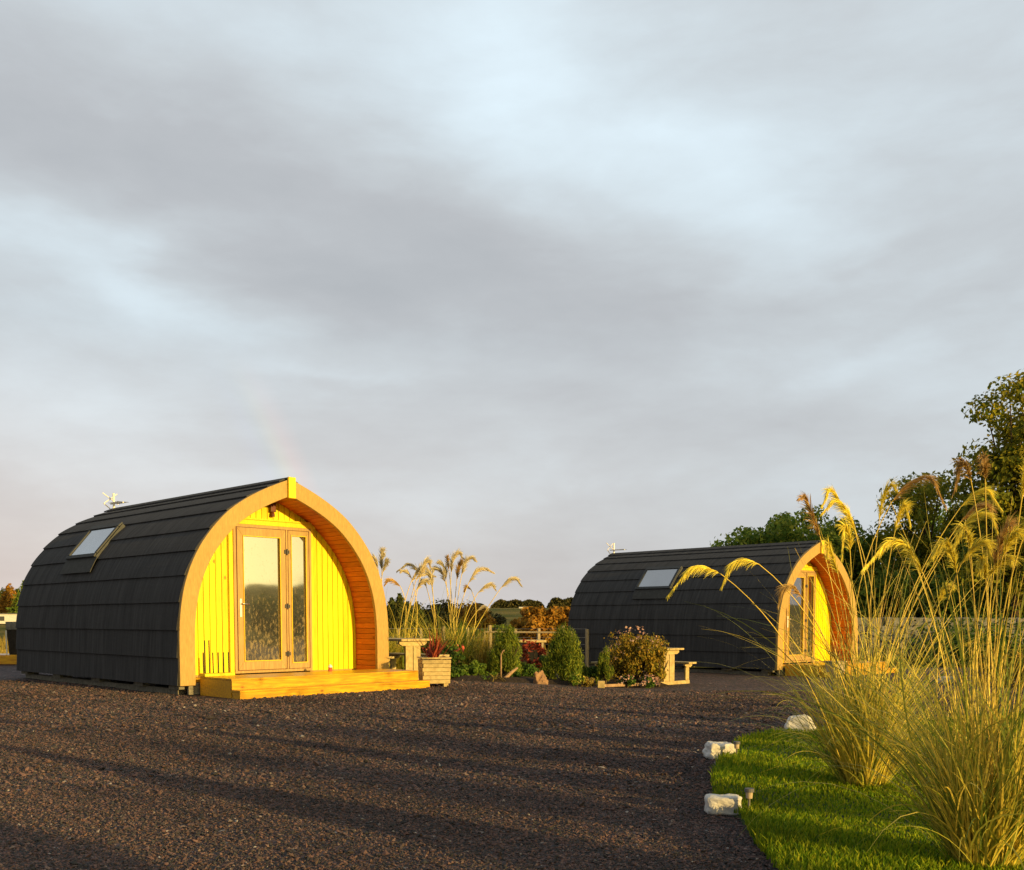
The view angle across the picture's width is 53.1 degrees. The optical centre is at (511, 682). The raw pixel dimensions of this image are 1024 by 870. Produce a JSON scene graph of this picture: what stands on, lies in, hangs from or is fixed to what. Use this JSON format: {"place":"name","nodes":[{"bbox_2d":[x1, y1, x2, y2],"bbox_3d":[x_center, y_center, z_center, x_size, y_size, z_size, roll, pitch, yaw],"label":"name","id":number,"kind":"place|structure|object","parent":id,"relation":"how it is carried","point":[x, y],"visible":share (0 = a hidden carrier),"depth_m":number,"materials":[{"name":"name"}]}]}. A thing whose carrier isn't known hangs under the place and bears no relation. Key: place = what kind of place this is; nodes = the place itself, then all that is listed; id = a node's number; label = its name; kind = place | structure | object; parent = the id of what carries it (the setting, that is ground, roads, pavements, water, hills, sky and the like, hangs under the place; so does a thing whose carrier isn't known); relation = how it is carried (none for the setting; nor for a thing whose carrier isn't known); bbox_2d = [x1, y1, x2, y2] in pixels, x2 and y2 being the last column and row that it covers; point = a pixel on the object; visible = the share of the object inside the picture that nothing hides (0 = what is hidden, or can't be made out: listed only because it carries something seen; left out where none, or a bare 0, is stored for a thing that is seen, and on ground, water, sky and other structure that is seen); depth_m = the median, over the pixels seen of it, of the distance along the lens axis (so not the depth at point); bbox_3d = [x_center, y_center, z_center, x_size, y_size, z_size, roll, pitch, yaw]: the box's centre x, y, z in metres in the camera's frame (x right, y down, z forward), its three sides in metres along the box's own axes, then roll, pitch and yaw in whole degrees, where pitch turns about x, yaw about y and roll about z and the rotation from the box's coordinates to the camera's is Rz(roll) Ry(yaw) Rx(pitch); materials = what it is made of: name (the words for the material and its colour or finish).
{"place":"outdoors","nodes":[
{"label":"outdoors","id":0,"kind":"place"},
{"bbox_2d":[371,546,428,668],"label":"plumed grass","id":1,"kind":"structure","parent":0,"point":[386,561],"depth_m":19.19,"materials":[{"name":"yellow plant"}]},
{"bbox_2d":[0,608,998,667],"bbox_3d":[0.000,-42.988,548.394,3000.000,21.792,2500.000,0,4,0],"label":"field","id":2,"kind":"structure","parent":0,"point":[509,614],"depth_m":251.25,"materials":[{"name":"green plant"}]},
{"bbox_2d":[0,586,5,610],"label":"conifer tree","id":3,"kind":"object","parent":2,"relation":"on","point":[2,589],"visible":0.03,"depth_m":246.81,"materials":[{"name":"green plant"}]},
{"bbox_2d":[0,583,16,612],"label":"tree","id":4,"kind":"object","parent":2,"relation":"on","point":[7,596],"visible":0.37,"depth_m":238.10,"materials":[{"name":"orange plant"}]},
{"bbox_2d":[0,613,16,623],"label":"static caravan","id":5,"kind":"object","parent":2,"relation":"on","point":[7,617],"visible":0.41,"depth_m":207.57,"materials":[{"name":"white paint"}]},
{"bbox_2d":[6,580,23,612],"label":"conifer tree","id":6,"kind":"object","parent":2,"relation":"on","point":[14,608],"visible":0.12,"depth_m":230.26,"materials":[{"name":"green plant"}]},
{"bbox_2d":[387,597,400,637],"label":"conifer tree","id":7,"kind":"object","parent":2,"relation":"on","point":[391,603],"visible":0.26,"depth_m":43.76,"materials":[{"name":"green plant"}]},
{"bbox_2d":[395,593,404,614],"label":"conifer tree","id":8,"kind":"object","parent":2,"relation":"on","point":[401,600],"visible":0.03,"depth_m":45.33,"materials":[{"name":"green plant"}]},
{"bbox_2d":[393,601,423,641],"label":"conifer tree","id":9,"kind":"object","parent":2,"relation":"on","point":[406,607],"visible":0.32,"depth_m":43.06,"materials":[{"name":"green plant"}]},
{"bbox_2d":[413,601,431,638],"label":"conifer tree","id":10,"kind":"object","parent":2,"relation":"on","point":[419,616],"visible":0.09,"depth_m":45.34,"materials":[{"name":"green plant"}]},
{"bbox_2d":[412,602,465,639],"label":"hedgerow tree","id":11,"kind":"object","parent":2,"relation":"on","point":[440,612],"visible":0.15,"depth_m":56.42,"materials":[{"name":"green plant"}]},
{"bbox_2d":[426,598,484,627],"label":"hedgerow tree","id":12,"kind":"object","parent":2,"relation":"on","point":[443,604],"visible":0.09,"depth_m":60.14,"materials":[{"name":"green plant"}]},
{"bbox_2d":[439,600,497,636],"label":"hedgerow tree","id":13,"kind":"object","parent":2,"relation":"on","point":[489,620],"visible":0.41,"depth_m":58.54,"materials":[{"name":"green plant"}]},
{"bbox_2d":[472,603,507,628],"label":"hedgerow tree","id":14,"kind":"object","parent":2,"relation":"on","point":[499,619],"visible":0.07,"depth_m":62.31,"materials":[{"name":"green plant"}]},
{"bbox_2d":[470,624,511,642],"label":"hedgerow tree","id":15,"kind":"object","parent":2,"relation":"on","point":[501,626],"visible":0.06,"depth_m":47.93,"materials":[{"name":"green plant"}]},
{"bbox_2d":[508,617,524,638],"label":"hedgerow tree","id":16,"kind":"object","parent":2,"relation":"on","point":[515,623],"visible":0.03,"depth_m":45.53,"materials":[{"name":"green plant"}]},
{"bbox_2d":[490,599,544,607],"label":"hill wood","id":17,"kind":"object","parent":2,"relation":"on","point":[512,603],"visible":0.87,"depth_m":425.14,"materials":[{"name":"green plant"}]},
{"bbox_2d":[484,631,572,633],"bbox_3d":[0.400,-0.741,25.803,2.268,1.104,0.046,1,4,10],"label":"timber rail","id":18,"kind":"object","parent":2,"relation":"on","point":[526,632],"visible":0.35,"depth_m":25.75,"materials":[{"name":"brown wood"}]},
{"bbox_2d":[517,606,563,648],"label":"hedgerow tree","id":19,"kind":"object","parent":2,"relation":"on","point":[534,619],"visible":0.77,"depth_m":43.41,"materials":[{"name":"orange plant"}]},
{"bbox_2d":[545,606,569,636],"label":"hedgerow tree","id":20,"kind":"object","parent":2,"relation":"on","point":[563,611],"visible":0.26,"depth_m":43.52,"materials":[{"name":"orange plant"}]},
{"bbox_2d":[546,597,572,607],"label":"hill wood","id":21,"kind":"object","parent":2,"relation":"on","point":[556,601],"visible":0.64,"depth_m":424.96,"materials":[{"name":"green plant"}]},
{"bbox_2d":[713,525,762,546],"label":"broadleaf tree","id":22,"kind":"object","parent":2,"relation":"on","point":[738,532],"visible":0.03,"depth_m":46.23,"materials":[{"name":"green plant"}]},
{"bbox_2d":[710,504,848,570],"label":"broadleaf tree","id":23,"kind":"object","parent":2,"relation":"on","point":[779,529],"visible":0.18,"depth_m":44.78,"materials":[{"name":"green plant"}]},
{"bbox_2d":[814,516,894,607],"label":"broadleaf tree","id":24,"kind":"object","parent":2,"relation":"on","point":[856,567],"visible":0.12,"depth_m":46.59,"materials":[{"name":"green plant"}]},
{"bbox_2d":[847,536,908,572],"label":"dark tree","id":25,"kind":"object","parent":2,"relation":"on","point":[885,558],"visible":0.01,"depth_m":49.87,"materials":[{"name":"green plant"}]},
{"bbox_2d":[864,551,894,585],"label":"dark tree","id":26,"kind":"object","parent":2,"relation":"on","point":[879,568],"visible":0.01,"depth_m":48.44,"materials":[{"name":"green plant"}]},
{"bbox_2d":[852,562,952,617],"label":"dark tree","id":27,"kind":"object","parent":2,"relation":"on","point":[878,589],"visible":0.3,"depth_m":42.42,"materials":[{"name":"green plant"}]},
{"bbox_2d":[864,471,995,584],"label":"broadleaf tree","id":28,"kind":"object","parent":2,"relation":"on","point":[920,496],"visible":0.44,"depth_m":44.09,"materials":[{"name":"green plant"}]},
{"bbox_2d":[884,504,984,573],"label":"dark tree","id":29,"kind":"object","parent":2,"relation":"on","point":[942,516],"depth_m":49.11,"materials":[{"name":"green plant"}]},
{"bbox_2d":[857,617,1023,657],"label":"stone wall","id":30,"kind":"structure","parent":2,"relation":"on","point":[896,622],"depth_m":33.50,"materials":[{"name":"grey stone"}]},
{"bbox_2d":[901,560,1003,617],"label":"dark tree","id":31,"kind":"object","parent":2,"relation":"on","point":[948,613],"visible":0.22,"depth_m":40.98,"materials":[{"name":"green plant"}]},
{"bbox_2d":[883,601,1023,665],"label":"rough grass bank","id":32,"kind":"structure","parent":2,"relation":"on","point":[954,640],"depth_m":30.29,"materials":[{"name":"green plant"}]},
{"bbox_2d":[932,491,1009,559],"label":"dark tree","id":33,"kind":"object","parent":2,"relation":"on","point":[949,505],"depth_m":46.36,"materials":[{"name":"green plant"}]},
{"bbox_2d":[931,369,1023,617],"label":"broadleaf tree","id":34,"kind":"object","parent":2,"relation":"on","point":[1006,464],"visible":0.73,"depth_m":37.25,"materials":[{"name":"green plant"}]},
{"bbox_2d":[939,537,1023,617],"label":"dark tree","id":35,"kind":"object","parent":2,"relation":"on","point":[982,611],"visible":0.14,"depth_m":39.13,"materials":[{"name":"green plant"}]},
{"bbox_2d":[0,634,1012,666],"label":"field grass","id":36,"kind":"structure","parent":0,"point":[3,647],"depth_m":34.19,"materials":[{"name":"green plant"}]},
{"bbox_2d":[0,664,1023,869],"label":"gravel yard","id":37,"kind":"structure","parent":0,"point":[700,681],"depth_m":6.64,"materials":[{"name":"grey gravel"}]},
{"bbox_2d":[0,653,16,663],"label":"neighbouring deck","id":38,"kind":"structure","parent":37,"relation":"on","point":[7,659],"depth_m":23.42,"materials":[{"name":"brown wood"}]},
{"bbox_2d":[5,622,16,654],"bbox_3d":[-11.561,-1.030,23.777,0.262,0.760,0.270,0,4,0],"label":"tall planter","id":39,"kind":"object","parent":38,"relation":"on","point":[10,632],"visible":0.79,"depth_m":23.67,"materials":[{"name":"brown wood"}]},
{"bbox_2d":[15,477,388,694],"bbox_3d":[-5.424,-1.728,17.318,6.222,3.458,3.632,4,5,45],"label":"camping pod","id":40,"kind":"object","parent":37,"relation":"on","point":[281,575],"visible":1,"depth_m":15.68,"materials":[{"name":"black wood"}]},
{"bbox_2d":[236,526,290,670],"bbox_3d":[-3.739,-1.255,15.454,0.901,2.131,0.118,-4,5,-45],"label":"door","id":41,"kind":"structure","parent":40,"relation":"in","point":[262,605],"depth_m":15.45,"materials":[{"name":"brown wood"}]},
{"bbox_2d":[287,530,310,668],"bbox_3d":[-3.322,-1.284,15.919,0.387,2.131,0.069,-4,5,-45],"label":"side window","id":42,"kind":"structure","parent":40,"relation":"in","point":[298,541],"depth_m":15.93,"materials":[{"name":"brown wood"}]},
{"bbox_2d":[200,669,429,699],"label":"timber deck","id":43,"kind":"structure","parent":37,"relation":"on","point":[251,686],"depth_m":14.37,"materials":[{"name":"tan wood"}]},
{"bbox_2d":[199,640,234,676],"bbox_3d":[-4.103,-0.341,14.238,0.170,0.498,0.460,4,5,45],"label":"boot rack","id":44,"kind":"object","parent":43,"relation":"on","point":[223,673],"visible":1,"depth_m":14.15,"materials":[{"name":"yellow wood"}]},
{"bbox_2d":[389,638,448,679],"bbox_3d":[-2.150,-0.417,17.989,1.478,0.717,1.500,-4,5,-45],"label":"picnic table","id":45,"kind":"object","parent":37,"relation":"on","point":[411,646],"visible":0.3,"depth_m":17.53,"materials":[{"name":"brown wood"}]},
{"bbox_2d":[386,555,455,669],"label":"plumed grass","id":46,"kind":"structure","parent":37,"relation":"on","point":[420,574],"depth_m":19.38,"materials":[{"name":"yellow plant"}]},
{"bbox_2d":[417,656,450,686],"bbox_3d":[-1.220,-0.168,16.070,0.480,0.465,0.480,-1,4,-14],"label":"wooden planter","id":47,"kind":"object","parent":37,"relation":"on","point":[436,671],"visible":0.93,"depth_m":15.86,"materials":[{"name":"brown wood"}]},
{"bbox_2d":[407,630,456,659],"bbox_3d":[-1.212,-0.627,16.104,0.961,0.589,0.956,-3,5,-40],"label":"cordyline","id":48,"kind":"object","parent":47,"relation":"in","point":[435,652],"visible":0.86,"depth_m":16.06,"materials":[{"name":"red plant"}]},
{"bbox_2d":[391,625,588,667],"bbox_3d":[-1.233,-0.955,27.994,6.828,1.224,0.110,1,4,17],"label":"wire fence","id":49,"kind":"object","parent":37,"relation":"on","point":[586,637],"visible":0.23,"depth_m":27.30,"materials":[{"name":"brown wood"}]},
{"bbox_2d":[517,640,545,665],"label":"picnic table","id":50,"kind":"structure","parent":37,"relation":"on","point":[531,654],"depth_m":24.25,"materials":[{"name":"brown wood"}]},
{"bbox_2d":[450,671,669,686],"bbox_3d":[0.617,-0.137,20.830,5.730,0.330,4.815,-2,4,-24],"label":"garden bed","id":51,"kind":"object","parent":37,"relation":"on","point":[528,679],"visible":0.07,"depth_m":18.26,"materials":[{"name":"soil"}]},
{"bbox_2d":[420,637,461,663],"bbox_3d":[-1.339,-0.484,19.165,0.846,0.760,0.861,0,4,0],"label":"rose bush","id":52,"kind":"object","parent":51,"relation":"on","point":[452,644],"visible":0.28,"depth_m":19.09,"materials":[{"name":"green plant"}]},
{"bbox_2d":[389,567,493,658],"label":"plumed grass","id":53,"kind":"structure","parent":51,"relation":"on","point":[429,574],"depth_m":19.59,"materials":[{"name":"yellow plant"}]},
{"bbox_2d":[426,617,485,669],"bbox_3d":[-1.081,-0.734,19.822,1.465,1.140,1.442,0,4,0],"label":"green grass tuft","id":54,"kind":"object","parent":51,"relation":"on","point":[464,637],"visible":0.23,"depth_m":19.59,"materials":[{"name":"green plant"}]},
{"bbox_2d":[391,547,522,664],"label":"plumed grass","id":55,"kind":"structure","parent":51,"relation":"on","point":[460,563],"depth_m":19.60,"materials":[{"name":"yellow plant"}]},
{"bbox_2d":[449,644,466,667],"bbox_3d":[-0.973,-0.392,18.808,0.409,0.634,0.428,0,4,0],"label":"rose bush","id":56,"kind":"object","parent":51,"relation":"on","point":[459,658],"visible":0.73,"depth_m":18.69,"materials":[{"name":"green plant"}]},
{"bbox_2d":[450,666,465,677],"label":"green groundcover","id":57,"kind":"object","parent":51,"relation":"on","point":[456,671],"visible":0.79,"depth_m":18.05,"materials":[{"name":"green plant"}]},
{"bbox_2d":[462,660,486,674],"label":"green groundcover","id":58,"kind":"object","parent":51,"relation":"on","point":[475,667],"visible":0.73,"depth_m":18.23,"materials":[{"name":"green plant"}]},
{"bbox_2d":[468,638,494,672],"bbox_3d":[-0.550,-0.492,19.471,1.118,0.754,1.199,2,4,30],"label":"shrub","id":59,"kind":"object","parent":51,"relation":"on","point":[484,659],"visible":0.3,"depth_m":19.31,"materials":[{"name":"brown plant"}]},
{"bbox_2d":[462,622,501,663],"bbox_3d":[-0.700,-0.707,20.105,1.358,1.086,1.533,0,4,0],"label":"golden grass tuft","id":60,"kind":"object","parent":51,"relation":"on","point":[485,641],"visible":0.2,"depth_m":20.04,"materials":[{"name":"green plant"}]},
{"bbox_2d":[482,671,495,675],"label":"green groundcover","id":61,"kind":"object","parent":51,"relation":"on","point":[487,674],"visible":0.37,"depth_m":18.35,"materials":[{"name":"green plant"}]},
{"bbox_2d":[488,673,506,680],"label":"pale hosta","id":62,"kind":"object","parent":51,"relation":"on","point":[496,676],"visible":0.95,"depth_m":18.03,"materials":[{"name":"green plant"}]},
{"bbox_2d":[500,650,504,675],"bbox_3d":[-0.166,-0.300,18.116,0.078,0.569,0.023,0,4,0],"label":"garden stake","id":63,"kind":"object","parent":51,"relation":"on","point":[501,663],"visible":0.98,"depth_m":18.11,"materials":[{"name":"brown wood"}]},
{"bbox_2d":[486,624,523,675],"bbox_3d":[-0.133,-0.569,18.868,0.696,1.086,0.734,0,4,0],"label":"dwarf conifer","id":64,"kind":"object","parent":51,"relation":"on","point":[507,642],"visible":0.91,"depth_m":18.75,"materials":[{"name":"green plant"}]},
{"bbox_2d":[505,667,517,676],"bbox_3d":[-0.023,-0.156,18.296,0.306,0.236,0.068,-2,4,-33],"label":"driftwood","id":65,"kind":"object","parent":51,"relation":"on","point":[510,673],"visible":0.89,"depth_m":18.27,"materials":[{"name":"brown wood"}]},
{"bbox_2d":[506,670,521,676],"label":"green groundcover","id":66,"kind":"object","parent":51,"relation":"on","point":[517,674],"visible":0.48,"depth_m":18.52,"materials":[{"name":"green plant"}]},
{"bbox_2d":[520,662,539,676],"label":"green groundcover","id":67,"kind":"object","parent":51,"relation":"on","point":[528,670],"visible":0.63,"depth_m":18.87,"materials":[{"name":"green plant"}]},
{"bbox_2d":[520,639,547,670],"bbox_3d":[0.417,-0.497,20.769,0.659,0.806,0.632,0,4,0],"label":"red shrub","id":68,"kind":"object","parent":51,"relation":"on","point":[539,649],"visible":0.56,"depth_m":20.72,"materials":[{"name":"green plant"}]},
{"bbox_2d":[533,670,547,684],"bbox_3d":[0.502,-0.070,18.168,0.255,0.305,0.118,-1,-19,-17],"label":"stone slab","id":69,"kind":"object","parent":51,"relation":"on","point":[539,676],"depth_m":18.14,"materials":[{"name":"beige stone"}]},
{"bbox_2d":[537,655,547,671],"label":"green groundcover","id":70,"kind":"object","parent":51,"relation":"on","point":[540,658],"visible":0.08,"depth_m":19.78,"materials":[{"name":"green plant"}]},
{"bbox_2d":[540,621,587,680],"bbox_3d":[0.966,-0.545,18.946,0.815,1.201,0.915,-3,5,-43],"label":"dwarf conifer","id":71,"kind":"object","parent":51,"relation":"on","point":[564,650],"visible":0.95,"depth_m":18.74,"materials":[{"name":"green plant"}]},
{"bbox_2d":[583,666,597,676],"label":"green groundcover","id":72,"kind":"object","parent":51,"relation":"on","point":[592,671],"visible":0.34,"depth_m":19.86,"materials":[{"name":"green plant"}]},
{"bbox_2d":[595,646,613,683],"bbox_3d":[1.694,-0.296,18.776,0.339,0.812,0.338,2,4,33],"label":"dwarf conifer","id":73,"kind":"object","parent":51,"relation":"on","point":[605,669],"visible":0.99,"depth_m":18.73,"materials":[{"name":"green plant"}]},
{"bbox_2d":[597,626,669,681],"bbox_3d":[2.332,-0.494,19.591,1.333,1.185,1.341,1,4,22],"label":"bronze shrub","id":74,"kind":"object","parent":51,"relation":"on","point":[632,652],"visible":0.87,"depth_m":19.37,"materials":[{"name":"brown plant"}]},
{"bbox_2d":[644,646,668,686],"bbox_3d":[2.755,-0.309,19.409,0.476,0.828,0.640,0,4,0],"label":"bronze shrub","id":75,"kind":"object","parent":51,"relation":"on","point":[660,671],"visible":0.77,"depth_m":19.25,"materials":[{"name":"brown plant"}]},
{"bbox_2d":[569,672,585,685],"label":"yellow flowers","id":76,"kind":"object","parent":37,"relation":"on","point":[575,679],"visible":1,"depth_m":18.28,"materials":[{"name":"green plant"}]},
{"bbox_2d":[581,677,594,686],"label":"golden plant","id":77,"kind":"object","parent":37,"relation":"on","point":[589,683],"visible":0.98,"depth_m":18.37,"materials":[{"name":"yellow plant"}]},
{"bbox_2d":[597,681,604,687],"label":"timber block","id":78,"kind":"structure","parent":37,"relation":"on","point":[600,684],"depth_m":18.24,"materials":[{"name":"brown wood"}]},
{"bbox_2d":[605,683,645,686],"bbox_3d":[2.115,0.043,18.863,1.133,0.050,0.040,-2,4,-29],"label":"edging board","id":79,"kind":"object","parent":37,"relation":"on","point":[618,685],"visible":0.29,"depth_m":18.75,"materials":[{"name":"brown wood"}]},
{"bbox_2d":[617,674,635,687],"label":"pink flowers","id":80,"kind":"object","parent":37,"relation":"on","point":[629,680],"visible":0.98,"depth_m":18.78,"materials":[{"name":"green plant"}]},
{"bbox_2d":[591,647,695,684],"bbox_3d":[2.628,-0.340,20.466,1.478,0.717,1.500,-3,5,-43],"label":"picnic table","id":81,"kind":"object","parent":37,"relation":"on","point":[671,663],"visible":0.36,"depth_m":20.07,"materials":[{"name":"brown wood"}]},
{"bbox_2d":[640,673,659,687],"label":"pink flowers","id":82,"kind":"object","parent":37,"relation":"on","point":[647,682],"visible":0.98,"depth_m":18.87,"materials":[{"name":"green plant"}]},
{"bbox_2d":[568,540,857,675],"bbox_3d":[5.041,-2.071,26.619,3.632,3.458,6.702,-3,5,-43],"label":"camping pod","id":83,"kind":"object","parent":37,"relation":"on","point":[614,592],"visible":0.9,"depth_m":25.02,"materials":[{"name":"black wood"}]},
{"bbox_2d":[785,572,807,660],"bbox_3d":[6.822,-1.584,24.521,0.901,2.131,0.118,-3,5,-43],"label":"door","id":84,"kind":"structure","parent":83,"relation":"in","point":[800,583],"depth_m":24.58,"materials":[{"name":"brown wood"}]},
{"bbox_2d":[805,572,814,659],"bbox_3d":[7.256,-1.612,24.971,0.387,2.131,0.069,-3,5,-43],"label":"side window","id":85,"kind":"structure","parent":83,"relation":"in","point":[810,591],"depth_m":25.00,"materials":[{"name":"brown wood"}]},
{"bbox_2d":[825,661,846,677],"bbox_3d":[7.147,-0.294,22.629,0.370,0.362,0.370,-3,5,-43],"label":"flower pot","id":86,"kind":"object","parent":37,"relation":"on","point":[842,668],"visible":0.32,"depth_m":22.54,"materials":[{"name":"wood"}]},
{"bbox_2d":[824,644,844,660],"bbox_3d":[7.142,-0.703,22.623,0.841,0.459,0.616,-1,4,-17],"label":"potted cordyline","id":87,"kind":"object","parent":86,"relation":"in","point":[837,652],"visible":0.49,"depth_m":22.57,"materials":[{"name":"red plant"}]},
{"bbox_2d":[785,661,894,677],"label":"timber deck","id":88,"kind":"structure","parent":37,"relation":"on","point":[787,669],"depth_m":23.09,"materials":[{"name":"brown wood"}]},
{"bbox_2d":[948,628,1023,686],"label":"rough grass bank","id":89,"kind":"structure","parent":37,"relation":"on","point":[1009,660],"depth_m":19.62,"materials":[{"name":"plant"}]},
{"bbox_2d":[0,0,1023,608],"label":"sky","id":90,"kind":"structure","parent":0,"point":[528,288],"materials":[{"name":"grey"}]},
{"bbox_2d":[649,474,1023,787],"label":"plumed grass","id":91,"kind":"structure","parent":0,"point":[849,745],"depth_m":6.12,"materials":[{"name":"yellow plant"}]},
{"bbox_2d":[706,452,1023,869],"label":"plumed grass","id":92,"kind":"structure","parent":0,"point":[979,807],"depth_m":4.19,"materials":[{"name":"yellow plant"}]},
{"bbox_2d":[708,712,1023,869],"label":"lawn","id":93,"kind":"structure","parent":0,"point":[742,820],"depth_m":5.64,"materials":[{"name":"green plant"}]},
{"bbox_2d":[702,741,735,758],"bbox_3d":[1.561,0.519,7.709,0.238,0.156,0.176,-1,4,-14],"label":"white stone","id":94,"kind":"object","parent":93,"relation":"on","point":[711,749],"visible":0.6,"depth_m":7.63,"materials":[{"name":"white stone"}]},
{"bbox_2d":[704,794,741,815],"bbox_3d":[1.149,0.667,5.570,0.204,0.113,0.126,1,4,10],"label":"white stone","id":95,"kind":"object","parent":93,"relation":"on","point":[722,804],"visible":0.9,"depth_m":5.52,"materials":[{"name":"white stone"}]},
{"bbox_2d":[733,741,739,753],"bbox_3d":[1.655,0.512,7.546,0.052,0.158,0.052,0,4,0],"label":"solar light","id":96,"kind":"object","parent":93,"relation":"on","point":[736,744],"visible":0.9,"depth_m":7.53,"materials":[{"name":"grey metal"}]},
{"bbox_2d":[744,788,753,808],"bbox_3d":[1.262,0.642,5.450,0.052,0.158,0.052,0,4,0],"label":"solar light","id":97,"kind":"object","parent":93,"relation":"on","point":[749,793],"visible":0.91,"depth_m":5.43,"materials":[{"name":"grey metal"}]},
{"bbox_2d":[784,715,815,730],"bbox_3d":[2.642,0.394,9.396,0.289,0.208,0.201,1,4,17],"label":"white stone","id":98,"kind":"object","parent":93,"relation":"on","point":[789,723],"visible":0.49,"depth_m":9.34,"materials":[{"name":"white stone"}]},
{"bbox_2d":[938,676,954,682],"bbox_3d":[8.688,-0.048,20.535,0.354,0.150,0.219,-1,4,-23],"label":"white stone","id":99,"kind":"object","parent":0,"point":[945,679],"visible":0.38,"depth_m":20.45,"materials":[{"name":"white stone"}]}
]}

